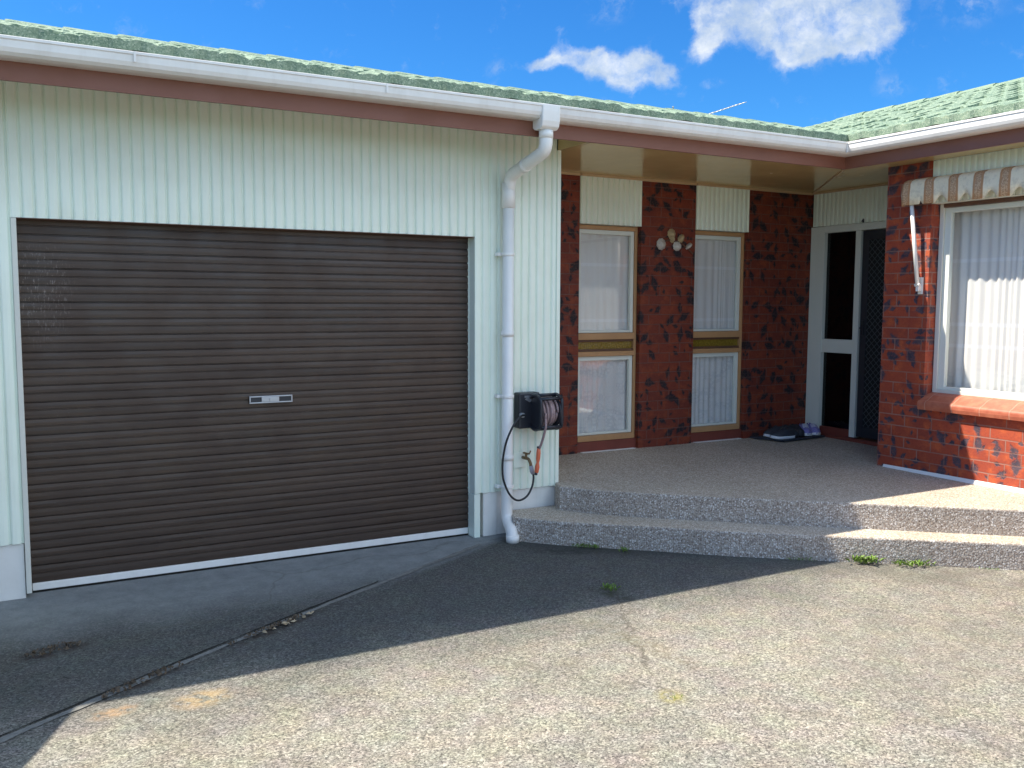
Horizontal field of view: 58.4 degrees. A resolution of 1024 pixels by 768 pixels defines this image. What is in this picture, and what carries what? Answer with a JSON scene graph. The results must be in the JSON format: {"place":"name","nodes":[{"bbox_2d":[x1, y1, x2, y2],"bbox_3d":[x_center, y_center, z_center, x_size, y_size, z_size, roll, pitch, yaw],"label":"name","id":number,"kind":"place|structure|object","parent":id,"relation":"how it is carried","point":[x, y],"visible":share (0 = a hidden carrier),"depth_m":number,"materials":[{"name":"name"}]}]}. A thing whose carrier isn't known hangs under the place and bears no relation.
{"place":"outdoors","nodes":[
{"label":"outdoors","id":0,"kind":"place"},
{"bbox_2d":[0,527,1023,767],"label":"driveway","id":1,"kind":"structure","parent":0,"point":[495,651],"depth_m":4.21,"materials":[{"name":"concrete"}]},
{"bbox_2d":[24,640,80,656],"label":"leaf litter","id":2,"kind":"object","parent":1,"relation":"on","point":[42,651],"visible":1,"depth_m":4.34,"materials":[{"name":"plant"}]},
{"bbox_2d":[0,581,377,736],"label":"joint gap","id":3,"kind":"object","parent":1,"relation":"on","point":[180,660],"visible":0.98,"depth_m":4.23,"materials":[{"name":"black"}]},
{"bbox_2d":[101,613,302,697],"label":"leaf litter","id":4,"kind":"object","parent":1,"relation":"on","point":[159,672],"visible":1,"depth_m":4.09,"materials":[{"name":"plant"}]},
{"bbox_2d":[0,544,481,742],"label":"joint strip","id":5,"kind":"object","parent":1,"relation":"on","point":[32,726],"visible":1,"depth_m":4.25,"materials":[{"name":"grey concrete"}]},
{"bbox_2d":[262,611,313,632],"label":"leaf litter","id":6,"kind":"object","parent":1,"relation":"on","point":[284,622],"visible":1,"depth_m":4.72,"materials":[{"name":"grey plant"}]},
{"bbox_2d":[0,19,1023,601],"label":"house","id":7,"kind":"structure","parent":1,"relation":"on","point":[254,307],"depth_m":6.03,"materials":[{"name":"green paint"}]},
{"bbox_2d":[16,219,467,592],"bbox_3d":[-1.507,0.032,5.774,2.813,2.208,0.055,-3,6,-29],"label":"garage door","id":8,"kind":"structure","parent":7,"relation":"in","point":[196,398],"depth_m":5.66,"materials":[{"name":"brown metal"}]},
{"bbox_2d":[513,451,533,474],"bbox_3d":[0.093,0.557,6.558,0.158,0.166,0.083,2,5,22],"label":"tap","id":9,"kind":"object","parent":7,"relation":"attached to","point":[520,459],"visible":0.98,"depth_m":6.55,"materials":[{"name":"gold metal"}]},
{"bbox_2d":[514,391,563,474],"bbox_3d":[0.189,0.350,6.498,0.274,0.579,0.247,-3,6,-29],"label":"hose reel","id":10,"kind":"object","parent":7,"relation":"attached to","point":[544,412],"visible":1,"depth_m":6.45,"materials":[{"name":"grey plastic"}]},
{"bbox_2d":[501,414,534,500],"bbox_3d":[0.052,0.521,6.416,0.288,0.615,0.050,-4,6,-38],"label":"supply hose","id":11,"kind":"object","parent":10,"relation":"attached to","point":[502,463],"visible":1,"depth_m":6.36,"materials":[{"name":"black rubber"}]},
{"bbox_2d":[579,360,626,432],"bbox_3d":[0.799,0.096,8.120,0.610,0.684,0.016,-3,6,-29],"label":"net curtain","id":12,"kind":"object","parent":7,"relation":"hanging from","point":[602,395],"visible":0.9,"depth_m":8.13,"materials":[{"name":"grey fabric"}]},
{"bbox_2d":[580,234,628,330],"bbox_3d":[0.802,-0.890,8.032,0.610,0.874,0.016,-3,6,-29],"label":"net curtain","id":13,"kind":"object","parent":7,"relation":"hanging from","point":[604,283],"visible":0.94,"depth_m":8.04,"materials":[{"name":"grey fabric"}]},
{"bbox_2d":[577,438,635,452],"bbox_3d":[0.789,0.564,8.157,0.646,0.147,0.170,-3,6,-29],"label":"window base","id":14,"kind":"structure","parent":7,"relation":"in","point":[627,442],"depth_m":8.08,"materials":[{"name":"red brick"}]},
{"bbox_2d":[577,224,637,441],"bbox_3d":[0.810,-0.440,8.036,0.648,1.872,0.086,-3,6,-29],"label":"window","id":15,"kind":"structure","parent":7,"relation":"in","point":[593,345],"depth_m":8.09,"materials":[{"name":"beige glass"}]},
{"bbox_2d":[657,229,692,254],"bbox_3d":[1.471,-1.278,8.208,0.420,0.224,0.051,-3,6,-29],"label":"wall ornament","id":16,"kind":"object","parent":7,"relation":"attached to","point":[661,244],"depth_m":8.19,"materials":[{"name":"white ceramic"}]},
{"bbox_2d":[692,356,732,423],"bbox_3d":[1.897,0.046,8.730,0.605,0.684,0.016,-3,6,-29],"label":"net curtain","id":17,"kind":"object","parent":7,"relation":"hanging from","point":[712,383],"visible":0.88,"depth_m":8.74,"materials":[{"name":"grey fabric"}]},
{"bbox_2d":[694,239,735,328],"bbox_3d":[1.901,-0.940,8.643,0.605,0.874,0.016,-3,6,-29],"label":"net curtain","id":18,"kind":"object","parent":7,"relation":"hanging from","point":[714,288],"visible":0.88,"depth_m":8.65,"materials":[{"name":"grey fabric"}]},
{"bbox_2d":[691,429,740,441],"bbox_3d":[1.886,0.514,8.767,0.643,0.147,0.170,-3,6,-29],"label":"window base","id":19,"kind":"structure","parent":7,"relation":"in","point":[734,433],"depth_m":8.69,"materials":[{"name":"red brick"}]},
{"bbox_2d":[691,231,743,432],"bbox_3d":[1.908,-0.490,8.646,0.645,1.872,0.086,-3,6,-29],"label":"window","id":20,"kind":"structure","parent":7,"relation":"in","point":[706,342],"depth_m":8.71,"materials":[{"name":"beige glass"}]},
{"bbox_2d":[709,102,745,113],"bbox_3d":[2.774,-3.432,12.342,0.840,0.783,0.241,-3,6,-29],"label":"tv antenna","id":21,"kind":"object","parent":7,"relation":"attached to","point":[726,108],"visible":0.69,"depth_m":12.34,"materials":[{"name":"silver metal"}]},
{"bbox_2d":[901,165,1023,293],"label":"awning","id":22,"kind":"object","parent":7,"relation":"attached to","point":[1003,181],"visible":1,"depth_m":6.69,"materials":[{"name":"fabric"}]},
{"bbox_2d":[932,196,1023,400],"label":"window","id":23,"kind":"structure","parent":7,"relation":"in","point":[947,211],"depth_m":7.00,"materials":[{"name":"white glass"}]},
{"bbox_2d":[947,207,1023,392],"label":"net curtain","id":24,"kind":"object","parent":7,"relation":"hanging from","point":[986,341],"visible":0.65,"depth_m":6.85,"materials":[{"name":"grey fabric"}]},
{"bbox_2d":[572,543,598,548],"bbox_3d":[0.499,1.092,6.194,0.194,0.034,0.084,2,5,22],"label":"weed","id":25,"kind":"object","parent":1,"relation":"on","point":[589,545],"visible":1,"depth_m":6.20,"materials":[{"name":"green plant"}]},
{"bbox_2d":[600,582,620,591],"bbox_3d":[0.563,1.173,5.282,0.122,0.035,0.118,-3,6,-29],"label":"weed","id":26,"kind":"object","parent":1,"relation":"on","point":[608,586],"visible":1,"depth_m":5.29,"materials":[{"name":"green plant"}]},
{"bbox_2d":[512,505,1023,570],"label":"step","id":27,"kind":"object","parent":1,"relation":"on","point":[553,525],"visible":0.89,"depth_m":6.00,"materials":[{"name":"grey concrete"}]},
{"bbox_2d":[555,437,1023,536],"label":"porch","id":28,"kind":"object","parent":1,"relation":"on","point":[825,482],"visible":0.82,"depth_m":6.53,"materials":[{"name":"grey concrete"}]},
{"bbox_2d":[750,435,824,441],"bbox_3d":[2.693,0.510,8.856,0.739,0.014,0.330,-3,6,-29],"label":"door mat","id":29,"kind":"object","parent":28,"relation":"on","point":[784,440],"depth_m":8.75,"materials":[{"name":"grey rubber"}]},
{"bbox_2d":[763,425,785,436],"bbox_3d":[2.528,0.450,8.807,0.268,0.111,0.114,-2,6,-27],"label":"shoe","id":30,"kind":"object","parent":29,"relation":"on","point":[767,433],"visible":0.6,"depth_m":8.76,"materials":[{"name":"black fabric"}]},
{"bbox_2d":[770,427,794,438],"bbox_3d":[2.568,0.460,8.693,0.268,0.111,0.114,-2,5,-21],"label":"shoe","id":31,"kind":"object","parent":29,"relation":"on","point":[784,433],"visible":1,"depth_m":8.65,"materials":[{"name":"black fabric"}]},
{"bbox_2d":[782,424,798,436],"bbox_3d":[2.685,0.448,8.837,0.114,0.111,0.268,-1,5,-9],"label":"shoe","id":32,"kind":"object","parent":29,"relation":"on","point":[796,431],"visible":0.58,"depth_m":8.78,"materials":[{"name":"black"}]},
{"bbox_2d":[790,424,804,436],"bbox_3d":[2.763,0.443,8.891,0.114,0.111,0.268,0,5,-4],"label":"shoe","id":33,"kind":"object","parent":29,"relation":"on","point":[798,428],"visible":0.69,"depth_m":8.80,"materials":[{"name":"black fabric"}]},
{"bbox_2d":[799,423,811,435],"bbox_3d":[2.855,0.440,8.930,0.114,0.111,0.268,1,5,4],"label":"shoe","id":34,"kind":"object","parent":29,"relation":"on","point":[806,429],"visible":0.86,"depth_m":8.84,"materials":[{"name":"purple fabric"}]},
{"bbox_2d":[807,423,820,434],"bbox_3d":[2.949,0.436,8.977,0.114,0.111,0.268,0,5,1],"label":"shoe","id":35,"kind":"object","parent":29,"relation":"on","point":[814,428],"visible":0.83,"depth_m":8.89,"materials":[{"name":"purple fabric"}]},
{"bbox_2d":[845,554,884,563],"bbox_3d":[2.250,1.118,5.838,0.140,0.058,0.258,-14,15,-70],"label":"weed","id":36,"kind":"object","parent":1,"relation":"on","point":[861,559],"visible":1,"depth_m":5.84,"materials":[{"name":"green plant"}]},
{"bbox_2d":[893,559,935,566],"bbox_3d":[2.539,1.131,5.787,0.270,0.045,0.138,2,5,16],"label":"weed","id":37,"kind":"object","parent":1,"relation":"on","point":[918,562],"visible":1,"depth_m":5.78,"materials":[{"name":"green plant"}]},
{"bbox_2d":[0,0,1023,126],"label":"sky","id":38,"kind":"structure","parent":0,"point":[801,63],"materials":[{"name":"blue"}]}
]}

